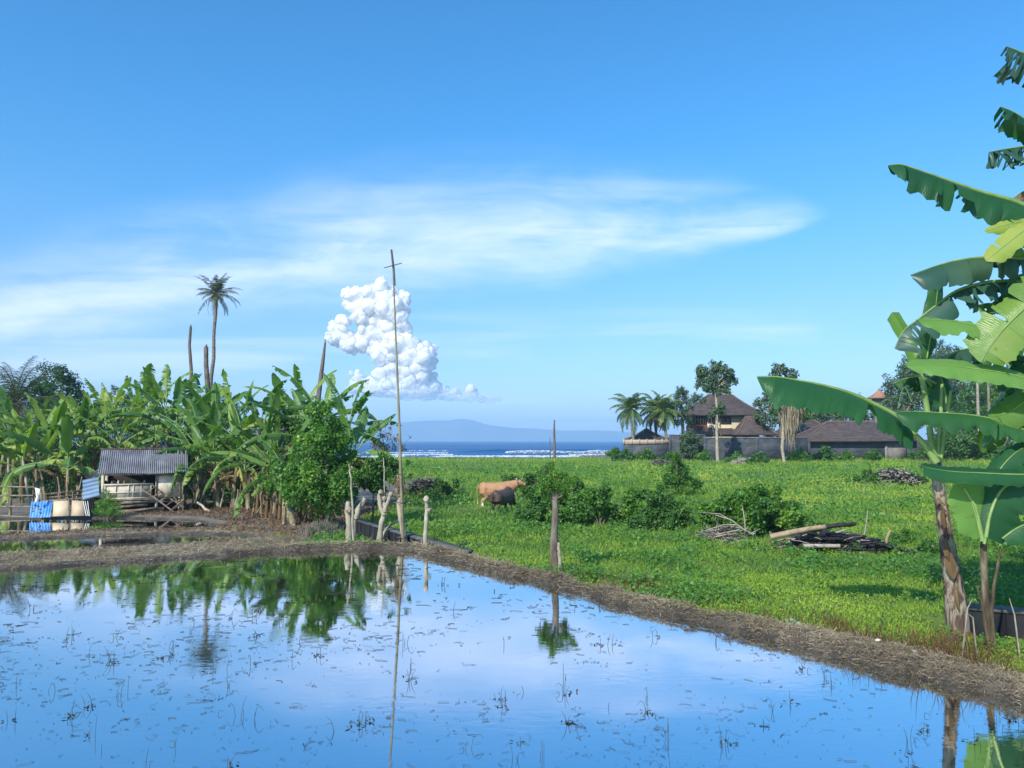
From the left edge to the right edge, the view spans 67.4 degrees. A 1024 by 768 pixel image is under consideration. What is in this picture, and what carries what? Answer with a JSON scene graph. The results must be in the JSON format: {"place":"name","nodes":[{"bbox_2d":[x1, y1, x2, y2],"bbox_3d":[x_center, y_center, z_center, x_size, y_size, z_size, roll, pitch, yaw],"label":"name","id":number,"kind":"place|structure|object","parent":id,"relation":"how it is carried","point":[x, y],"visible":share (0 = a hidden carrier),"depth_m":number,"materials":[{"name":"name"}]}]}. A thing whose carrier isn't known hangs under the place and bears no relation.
{"place":"outdoors","nodes":[
{"label":"outdoors","id":0,"kind":"place"},
{"bbox_2d":[0,519,213,533],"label":"paddy water","id":1,"kind":"structure","parent":0,"point":[18,525],"depth_m":26.07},
{"bbox_2d":[29,500,52,517],"bbox_3d":[-17.032,4.519,27.747,0.927,0.602,0.417,0,-4,0],"label":"blue sheet","id":2,"kind":"object","parent":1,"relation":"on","point":[40,509],"visible":0.98,"depth_m":27.74,"materials":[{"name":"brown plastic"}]},
{"bbox_2d":[50,498,68,515],"bbox_3d":[-16.328,4.462,27.802,0.753,0.639,0.320,0,-4,0],"label":"plywood sheet","id":3,"kind":"object","parent":1,"relation":"on","point":[60,508],"visible":1,"depth_m":27.80,"materials":[{"name":"brown wood"}]},
{"bbox_2d":[0,535,255,553],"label":"paddy water","id":4,"kind":"structure","parent":0,"point":[56,543],"depth_m":19.94,"materials":[{"name":"liquid"}]},
{"bbox_2d":[324,276,478,396],"bbox_3d":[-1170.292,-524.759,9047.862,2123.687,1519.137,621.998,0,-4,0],"label":"cloud","id":5,"kind":"structure","parent":0,"point":[370,307],"depth_m":8931.80,"materials":[{"name":"white"}]},
{"bbox_2d":[345,419,668,440],"bbox_3d":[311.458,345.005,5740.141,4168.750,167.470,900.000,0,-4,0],"label":"island hills","id":6,"kind":"structure","parent":0,"point":[457,430],"depth_m":5408.12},
{"bbox_2d":[0,549,1023,767],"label":"paddy water","id":7,"kind":"structure","parent":0,"point":[679,660],"depth_m":7.60,"materials":[{"name":"liquid"}]},
{"bbox_2d":[0,556,1023,767],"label":"pond weeds","id":8,"kind":"object","parent":7,"relation":"on","point":[568,722],"visible":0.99,"depth_m":8.37,"materials":[{"name":"plant"}]},
{"bbox_2d":[0,454,1023,705],"bbox_3d":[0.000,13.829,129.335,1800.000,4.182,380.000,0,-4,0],"label":"ground","id":9,"kind":"structure","parent":0,"point":[900,666],"depth_m":16.19,"materials":[{"name":"soil"}]},
{"bbox_2d":[0,483,34,517],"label":"rail fence","id":10,"kind":"object","parent":9,"relation":"on","point":[10,495],"visible":0.66,"depth_m":28.13,"materials":[{"name":"grey wood"}]},
{"bbox_2d":[0,356,63,428],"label":"coconut palm","id":11,"kind":"object","parent":9,"relation":"on","point":[14,392],"visible":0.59,"depth_m":41.85,"materials":[{"name":"green plant"}]},
{"bbox_2d":[0,465,64,498],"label":"undergrowth bush","id":12,"kind":"object","parent":9,"relation":"on","point":[30,483],"visible":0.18,"depth_m":37.27,"materials":[{"name":"green plant"}]},
{"bbox_2d":[0,394,77,480],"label":"banana plant","id":13,"kind":"object","parent":9,"relation":"on","point":[38,421],"visible":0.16,"depth_m":37.87,"materials":[{"name":"green plant"}]},
{"bbox_2d":[0,408,89,500],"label":"banana plant","id":14,"kind":"object","parent":9,"relation":"on","point":[49,440],"visible":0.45,"depth_m":34.65,"materials":[{"name":"green plant"}]},
{"bbox_2d":[0,395,89,499],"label":"banana plant","id":15,"kind":"object","parent":9,"relation":"on","point":[30,422],"visible":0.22,"depth_m":35.95,"materials":[{"name":"green plant"}]},
{"bbox_2d":[0,417,91,507],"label":"banana plant","id":16,"kind":"object","parent":9,"relation":"on","point":[26,449],"visible":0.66,"depth_m":33.68,"materials":[{"name":"green plant"}]},
{"bbox_2d":[0,392,100,498],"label":"banana plant","id":17,"kind":"object","parent":9,"relation":"on","point":[61,410],"visible":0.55,"depth_m":34.58,"materials":[{"name":"green plant"}]},
{"bbox_2d":[0,414,101,501],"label":"banana plant","id":18,"kind":"object","parent":9,"relation":"on","point":[65,431],"visible":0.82,"depth_m":32.91,"materials":[{"name":"green plant"}]},
{"bbox_2d":[21,358,88,479],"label":"broadleaf tree","id":19,"kind":"object","parent":9,"relation":"on","point":[45,388],"visible":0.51,"depth_m":50.59,"materials":[{"name":"green plant"}]},
{"bbox_2d":[25,395,144,500],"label":"banana plant","id":20,"kind":"object","parent":9,"relation":"on","point":[85,414],"visible":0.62,"depth_m":34.99,"materials":[{"name":"green plant"}]},
{"bbox_2d":[82,468,101,515],"bbox_3d":[-15.787,4.038,28.867,0.669,1.774,2.572,3,-5,-32],"label":"tin lean to","id":21,"kind":"object","parent":9,"relation":"on","point":[90,485],"visible":0.88,"depth_m":28.67,"materials":[{"name":"white paint"}]},
{"bbox_2d":[39,389,148,498],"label":"banana plant","id":22,"kind":"object","parent":9,"relation":"on","point":[85,394],"visible":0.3,"depth_m":36.45,"materials":[{"name":"green plant"}]},
{"bbox_2d":[90,488,124,518],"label":"green shrub","id":23,"kind":"object","parent":9,"relation":"on","point":[112,512],"visible":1,"depth_m":27.95,"materials":[{"name":"green plant"}]},
{"bbox_2d":[46,382,185,469],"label":"banana plant","id":24,"kind":"object","parent":9,"relation":"on","point":[107,397],"visible":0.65,"depth_m":35.30,"materials":[{"name":"green plant"}]},
{"bbox_2d":[67,377,164,447],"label":"banana plant","id":25,"kind":"object","parent":9,"relation":"on","point":[120,393],"visible":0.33,"depth_m":37.87,"materials":[{"name":"green plant"}]},
{"bbox_2d":[97,375,171,447],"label":"banana plant","id":26,"kind":"object","parent":9,"relation":"on","point":[131,395],"visible":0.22,"depth_m":39.61,"materials":[{"name":"green plant"}]},
{"bbox_2d":[98,448,187,512],"bbox_3d":[-14.591,3.903,30.423,3.129,2.755,2.606,2,-5,-24],"label":"field hut","id":27,"kind":"object","parent":9,"relation":"on","point":[150,466],"visible":0.87,"depth_m":29.77,"materials":[{"name":"metal"}]},
{"bbox_2d":[96,363,192,447],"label":"banana plant","id":28,"kind":"object","parent":9,"relation":"on","point":[149,368],"visible":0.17,"depth_m":39.27,"materials":[{"name":"green plant"}]},
{"bbox_2d":[108,393,193,447],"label":"banana plant","id":29,"kind":"object","parent":9,"relation":"on","point":[134,440],"visible":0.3,"depth_m":36.20,"materials":[{"name":"green plant"}]},
{"bbox_2d":[110,376,227,499],"bbox_3d":[-15.008,2.492,34.689,5.220,5.723,5.287,0,-4,-3],"label":"banana plant","id":30,"kind":"object","parent":9,"relation":"on","point":[178,388],"visible":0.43,"depth_m":35.01,"materials":[{"name":"green plant"}]},
{"bbox_2d":[137,364,225,447],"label":"banana plant","id":31,"kind":"object","parent":9,"relation":"on","point":[157,391],"visible":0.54,"depth_m":37.52,"materials":[{"name":"green plant"}]},
{"bbox_2d":[133,390,248,500],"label":"banana plant","id":32,"kind":"object","parent":9,"relation":"on","point":[194,410],"visible":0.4,"depth_m":33.74,"materials":[{"name":"green plant"}]},
{"bbox_2d":[0,500,405,537],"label":"dead leaf litter","id":33,"kind":"object","parent":9,"relation":"on","point":[200,511],"visible":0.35,"depth_m":25.86,"materials":[{"name":"orange plant"}]},
{"bbox_2d":[164,408,258,507],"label":"banana plant","id":34,"kind":"object","parent":9,"relation":"on","point":[209,439],"visible":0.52,"depth_m":31.66,"materials":[{"name":"green plant"}]},
{"bbox_2d":[166,381,257,494],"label":"banana plant","id":35,"kind":"object","parent":9,"relation":"on","point":[204,406],"visible":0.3,"depth_m":33.99,"materials":[{"name":"green plant"}]},
{"bbox_2d":[156,401,269,508],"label":"banana plant","id":36,"kind":"object","parent":9,"relation":"on","point":[214,417],"visible":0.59,"depth_m":31.03,"materials":[{"name":"green plant"}]},
{"bbox_2d":[165,369,267,460],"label":"banana plant","id":37,"kind":"object","parent":9,"relation":"on","point":[226,392],"visible":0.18,"depth_m":37.83,"materials":[{"name":"green plant"}]},
{"bbox_2d":[194,273,239,386],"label":"coconut palm","id":38,"kind":"object","parent":9,"relation":"on","point":[216,288],"visible":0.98,"depth_m":65.18,"materials":[{"name":"green plant"}]},
{"bbox_2d":[182,403,270,507],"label":"banana plant","id":39,"kind":"object","parent":9,"relation":"on","point":[248,421],"visible":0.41,"depth_m":31.37,"materials":[{"name":"green plant"}]},
{"bbox_2d":[178,380,282,504],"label":"banana plant","id":40,"kind":"object","parent":9,"relation":"on","point":[249,393],"visible":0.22,"depth_m":32.48,"materials":[{"name":"green plant"}]},
{"bbox_2d":[188,405,281,508],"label":"banana plant","id":41,"kind":"object","parent":9,"relation":"on","point":[237,441],"visible":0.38,"depth_m":30.64,"materials":[{"name":"green plant"}]},
{"bbox_2d":[199,380,289,469],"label":"banana plant","id":42,"kind":"object","parent":9,"relation":"on","point":[264,403],"visible":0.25,"depth_m":34.29,"materials":[{"name":"green plant"}]},
{"bbox_2d":[203,394,312,511],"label":"banana plant","id":43,"kind":"object","parent":9,"relation":"on","point":[268,426],"visible":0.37,"depth_m":29.40,"materials":[{"name":"green plant"}]},
{"bbox_2d":[210,392,325,510],"bbox_3d":[-9.433,2.695,30.400,4.741,4.714,4.014,-1,-4,18],"label":"banana plant","id":44,"kind":"object","parent":9,"relation":"on","point":[276,405],"visible":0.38,"depth_m":29.77,"materials":[{"name":"green plant"}]},
{"bbox_2d":[208,416,339,519],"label":"banana plant","id":45,"kind":"object","parent":9,"relation":"on","point":[255,460],"visible":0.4,"depth_m":26.90,"materials":[{"name":"green plant"}]},
{"bbox_2d":[230,411,321,519],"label":"banana plant","id":46,"kind":"object","parent":9,"relation":"on","point":[249,486],"visible":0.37,"depth_m":28.25,"materials":[{"name":"green plant"}]},
{"bbox_2d":[234,364,337,508],"bbox_3d":[-8.817,2.207,31.571,4.768,5.904,4.078,3,-5,-37],"label":"banana plant","id":47,"kind":"object","parent":9,"relation":"on","point":[297,375],"visible":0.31,"depth_m":31.36,"materials":[{"name":"green plant"}]},
{"bbox_2d":[273,401,313,492],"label":"banana plant","id":48,"kind":"object","parent":9,"relation":"on","point":[289,427],"visible":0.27,"depth_m":29.76,"materials":[{"name":"green plant"}]},
{"bbox_2d":[238,387,354,507],"bbox_3d":[-7.894,2.581,29.906,4.235,4.831,4.232,0,-4,0],"label":"banana plant","id":49,"kind":"object","parent":9,"relation":"on","point":[298,398],"visible":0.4,"depth_m":28.87,"materials":[{"name":"green plant"}]},
{"bbox_2d":[256,398,362,529],"bbox_3d":[-6.539,2.482,23.596,4.402,4.183,2.485,-1,-4,16],"label":"leafy shrub","id":50,"kind":"object","parent":9,"relation":"on","point":[316,447],"visible":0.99,"depth_m":23.10,"materials":[{"name":"green plant"}]},
{"bbox_2d":[295,519,340,539],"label":"dry bush","id":51,"kind":"object","parent":9,"relation":"on","point":[308,534],"visible":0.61,"depth_m":20.63,"materials":[{"name":"grey plant"}]},
{"bbox_2d":[272,366,376,473],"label":"banana plant","id":52,"kind":"object","parent":9,"relation":"on","point":[306,396],"visible":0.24,"depth_m":30.86,"materials":[{"name":"green plant"}]},
{"bbox_2d":[286,388,403,516],"bbox_3d":[-6.157,2.535,27.896,4.250,4.662,3.807,-4,-6,44],"label":"banana plant","id":53,"kind":"object","parent":9,"relation":"on","point":[359,431],"visible":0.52,"depth_m":28.31,"materials":[{"name":"green plant"}]},
{"bbox_2d":[289,373,401,512],"bbox_3d":[-6.544,2.253,29.285,4.146,5.404,3.707,3,-5,-32],"label":"banana plant","id":54,"kind":"object","parent":9,"relation":"on","point":[359,405],"visible":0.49,"depth_m":29.29,"materials":[{"name":"green plant"}]},
{"bbox_2d":[351,450,398,521],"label":"leafy shrub","id":55,"kind":"object","parent":9,"relation":"on","point":[373,479],"visible":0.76,"depth_m":23.66,"materials":[{"name":"green plant"}]},
{"bbox_2d":[371,489,392,543],"bbox_3d":[-3.246,3.397,19.038,0.608,1.566,0.224,0,-4,0],"label":"lopped stump","id":56,"kind":"object","parent":9,"relation":"on","point":[383,507],"visible":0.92,"depth_m":19.00,"materials":[{"name":"wood"}]},
{"bbox_2d":[369,423,410,514],"bbox_3d":[-4.410,3.074,27.552,1.603,3.426,0.856,-2,-5,23],"label":"sparse tree","id":57,"kind":"object","parent":9,"relation":"on","point":[382,435],"visible":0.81,"depth_m":27.53,"materials":[{"name":"green plant"}]},
{"bbox_2d":[384,249,405,543],"bbox_3d":[-2.923,0.287,19.221,0.626,7.411,0.276,2,-5,-26],"label":"bamboo pole","id":58,"kind":"object","parent":9,"relation":"on","point":[402,536],"visible":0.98,"depth_m":19.16,"materials":[{"name":"wood"}]},
{"bbox_2d":[383,456,413,543],"bbox_3d":[-2.840,2.914,19.201,0.684,2.242,0.473,-3,-5,33],"label":"lopped tree","id":59,"kind":"object","parent":9,"relation":"on","point":[396,483],"visible":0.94,"depth_m":19.19,"materials":[{"name":"beige plant"}]},
{"bbox_2d":[344,514,473,557],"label":"wall","id":60,"kind":"structure","parent":9,"relation":"on","point":[367,528],"depth_m":20.34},
{"bbox_2d":[403,477,443,495],"bbox_3d":[-4.144,5.036,37.810,3.405,0.975,2.193,0,-4,0],"label":"brush pile","id":61,"kind":"object","parent":9,"relation":"on","point":[424,483],"visible":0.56,"depth_m":37.26,"materials":[{"name":"grey plant"}]},
{"bbox_2d":[422,476,465,499],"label":"bush","id":62,"kind":"object","parent":9,"relation":"on","point":[440,485],"visible":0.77,"depth_m":35.82,"materials":[{"name":"green plant"}]},
{"bbox_2d":[477,478,525,506],"bbox_3d":[-0.433,4.495,31.272,2.017,1.336,0.642,1,-4,-8],"label":"cow","id":63,"kind":"object","parent":9,"relation":"on","point":[486,489],"visible":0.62,"depth_m":31.06},
{"bbox_2d":[489,486,515,511],"bbox_3d":[-0.294,4.397,28.731,0.552,1.116,1.703,-2,-5,30],"label":"cow","id":64,"kind":"object","parent":9,"relation":"on","point":[505,496],"visible":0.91,"depth_m":28.30},
{"bbox_2d":[0,523,1023,704],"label":"dry straw","id":65,"kind":"object","parent":9,"relation":"on","point":[1001,672],"visible":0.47,"depth_m":13.06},
{"bbox_2d":[501,461,554,500],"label":"bush","id":66,"kind":"object","parent":9,"relation":"on","point":[529,479],"visible":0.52,"depth_m":34.62,"materials":[{"name":"green plant"}]},
{"bbox_2d":[511,489,551,526],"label":"bush","id":67,"kind":"object","parent":9,"relation":"on","point":[536,509],"visible":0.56,"depth_m":24.16,"materials":[{"name":"green plant"}]},
{"bbox_2d":[534,463,577,572],"bbox_3d":[0.901,2.704,15.365,0.914,2.221,0.537,0,-4,0],"label":"pollard tree","id":68,"kind":"object","parent":9,"relation":"on","point":[547,486],"visible":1,"depth_m":15.37,"materials":[{"name":"green plant"}]},
{"bbox_2d":[550,482,647,524],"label":"bush","id":69,"kind":"object","parent":9,"relation":"on","point":[599,502],"visible":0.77,"depth_m":24.66,"materials":[{"name":"green plant"}]},
{"bbox_2d":[548,475,698,527],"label":"bush","id":70,"kind":"object","parent":9,"relation":"on","point":[578,484],"visible":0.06,"depth_m":25.11,"materials":[{"name":"green plant"}]},
{"bbox_2d":[609,392,656,439],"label":"coconut palm","id":71,"kind":"object","parent":9,"relation":"on","point":[630,413],"visible":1,"depth_m":103.52,"materials":[{"name":"green plant"}]},
{"bbox_2d":[623,439,668,460],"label":"pavilion wall","id":72,"kind":"structure","parent":9,"relation":"on","point":[659,447],"depth_m":103.04,"materials":[{"name":"grey stone"}]},
{"bbox_2d":[638,393,667,433],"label":"coconut palm","id":73,"kind":"object","parent":9,"relation":"on","point":[647,412],"visible":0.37,"depth_m":108.49,"materials":[{"name":"green plant"}]},
{"bbox_2d":[624,489,694,531],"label":"bush","id":74,"kind":"object","parent":9,"relation":"on","point":[656,513],"visible":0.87,"depth_m":23.59,"materials":[{"name":"green plant"}]},
{"bbox_2d":[640,390,683,439],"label":"coconut palm","id":75,"kind":"object","parent":9,"relation":"on","point":[663,404],"visible":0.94,"depth_m":105.52,"materials":[{"name":"green plant"}]},
{"bbox_2d":[655,450,704,496],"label":"bush","id":76,"kind":"object","parent":9,"relation":"on","point":[681,478],"visible":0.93,"depth_m":37.69,"materials":[{"name":"green plant"}]},
{"bbox_2d":[668,385,706,432],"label":"feathery tree","id":77,"kind":"object","parent":9,"relation":"on","point":[696,398],"visible":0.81,"depth_m":107.88,"materials":[{"name":"green plant"}]},
{"bbox_2d":[669,434,705,460],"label":"boundary wall","id":78,"kind":"structure","parent":9,"relation":"on","point":[674,440],"depth_m":102.52,"materials":[{"name":"concrete"}]},
{"bbox_2d":[678,427,702,457],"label":"round bush tree","id":79,"kind":"object","parent":9,"relation":"on","point":[689,443],"visible":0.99,"depth_m":100.22,"materials":[{"name":"green plant"}]},
{"bbox_2d":[693,359,738,461],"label":"umbrella tree","id":80,"kind":"object","parent":9,"relation":"on","point":[714,373],"visible":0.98,"depth_m":95.04,"materials":[{"name":"green plant"}]},
{"bbox_2d":[684,517,759,543],"bbox_3d":[5.787,3.976,21.077,2.330,0.736,1.918,0,-4,0],"label":"brush pile","id":81,"kind":"object","parent":9,"relation":"on","point":[712,532],"visible":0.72,"depth_m":20.78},
{"bbox_2d":[677,394,778,436],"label":"villa","id":82,"kind":"object","parent":9,"relation":"on","point":[737,420],"visible":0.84,"depth_m":114.30,"materials":[{"name":"paint"}]},
{"bbox_2d":[703,437,810,460],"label":"boundary wall","id":83,"kind":"structure","parent":9,"relation":"on","point":[747,447],"depth_m":100.52,"materials":[{"name":"concrete"}]},
{"bbox_2d":[689,481,829,536],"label":"bush","id":84,"kind":"object","parent":9,"relation":"on","point":[761,511],"visible":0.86,"depth_m":22.01,"materials":[{"name":"green plant"}]},
{"bbox_2d":[502,561,1023,678],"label":"rust brown dry grass","id":85,"kind":"structure","parent":9,"relation":"on","point":[947,648],"depth_m":9.03,"materials":[{"name":"plant"}]},
{"bbox_2d":[752,363,825,436],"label":"fig tree","id":86,"kind":"object","parent":9,"relation":"on","point":[783,370],"visible":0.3,"depth_m":111.69,"materials":[{"name":"green plant"}]},
{"bbox_2d":[768,405,812,463],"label":"vine hung tree","id":87,"kind":"object","parent":9,"relation":"on","point":[791,417],"visible":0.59,"depth_m":91.42,"materials":[{"name":"beige plant"}]},
{"bbox_2d":[761,526,914,554],"bbox_3d":[7.977,3.920,19.128,3.652,0.630,2.232,1,-4,-9],"label":"burnt heap","id":88,"kind":"object","parent":9,"relation":"on","point":[844,540],"visible":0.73,"depth_m":18.73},
{"bbox_2d":[769,525,826,539],"bbox_3d":[6.894,3.578,18.536,1.373,0.370,0.146,0,-4,0],"label":"log","id":89,"kind":"object","parent":88,"relation":"on","point":[777,535],"visible":1,"depth_m":18.49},
{"bbox_2d":[813,392,874,422],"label":"broadleaf tree","id":90,"kind":"object","parent":9,"relation":"on","point":[835,416],"visible":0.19,"depth_m":133.44,"materials":[{"name":"green plant"}]},
{"bbox_2d":[796,421,916,459],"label":"long outbuilding","id":91,"kind":"structure","parent":9,"relation":"on","point":[840,437],"depth_m":107.65,"materials":[{"name":"grey stone"}]},
{"bbox_2d":[757,287,972,640],"bbox_3d":[4.910,0.945,10.205,3.526,5.246,0.886,2,-5,-22],"label":"banana plant","id":92,"kind":"object","parent":9,"relation":"on","point":[798,394],"visible":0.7,"depth_m":10.37,"materials":[{"name":"green plant"}]},
{"bbox_2d":[844,468,928,484],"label":"bush","id":93,"kind":"object","parent":9,"relation":"on","point":[866,474],"visible":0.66,"depth_m":46.55,"materials":[{"name":"green plant"}]},
{"bbox_2d":[860,467,929,486],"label":"brush pile","id":94,"kind":"object","parent":9,"relation":"on","point":[900,474],"visible":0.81,"depth_m":46.10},
{"bbox_2d":[888,528,917,544],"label":"bush","id":95,"kind":"object","parent":9,"relation":"on","point":[907,536],"visible":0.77,"depth_m":20.14,"materials":[{"name":"green plant"}]},
{"bbox_2d":[878,351,935,428],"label":"broadleaf tree","id":96,"kind":"object","parent":9,"relation":"on","point":[891,400],"visible":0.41,"depth_m":128.29,"materials":[{"name":"green plant"}]},
{"bbox_2d":[903,538,958,556],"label":"bush","id":97,"kind":"object","parent":9,"relation":"on","point":[927,546],"visible":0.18,"depth_m":18.27,"materials":[{"name":"green plant"}]},
{"bbox_2d":[920,339,969,412],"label":"broadleaf tree","id":98,"kind":"object","parent":9,"relation":"on","point":[954,383],"visible":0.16,"depth_m":131.60,"materials":[{"name":"green plant"}]},
{"bbox_2d":[888,46,1023,465],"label":"banana plant","id":99,"kind":"object","parent":9,"relation":"on","point":[990,339],"visible":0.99,"depth_m":9.90,"materials":[{"name":"green plant"}]},
{"bbox_2d":[924,427,1011,460],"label":"broadleaf tree","id":100,"kind":"object","parent":9,"relation":"on","point":[961,445],"visible":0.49,"depth_m":98.19,"materials":[{"name":"green plant"}]},
{"bbox_2d":[920,442,1023,652],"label":"banana plant","id":101,"kind":"object","parent":9,"relation":"on","point":[987,503],"visible":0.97,"depth_m":9.47,"materials":[{"name":"green plant"}]},
{"bbox_2d":[944,381,1005,436],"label":"broadleaf tree","id":102,"kind":"object","parent":9,"relation":"on","point":[967,398],"visible":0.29,"depth_m":122.12,"materials":[{"name":"green plant"}]},
{"bbox_2d":[967,603,1023,643],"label":"water trough","id":103,"kind":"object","parent":9,"relation":"on","point":[1004,622],"depth_m":10.65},
{"bbox_2d":[0,0,1023,440],"label":"sky","id":104,"kind":"structure","parent":0,"point":[580,204],"materials":[{"name":"blue"}]},
{"bbox_2d":[6,455,1023,677],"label":"meadow grass","id":105,"kind":"structure","parent":0,"point":[853,584],"depth_m":19.36,"materials":[{"name":"plant"}]},
{"bbox_2d":[73,441,993,456],"bbox_3d":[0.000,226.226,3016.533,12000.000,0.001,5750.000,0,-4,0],"label":"sea","id":106,"kind":"structure","parent":0,"point":[450,447],"depth_m":623.08,"materials":[{"name":"liquid"}]},
{"bbox_2d":[346,450,604,456],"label":"surf foam","id":107,"kind":"object","parent":106,"relation":"on","point":[570,455],"visible":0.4,"depth_m":236.91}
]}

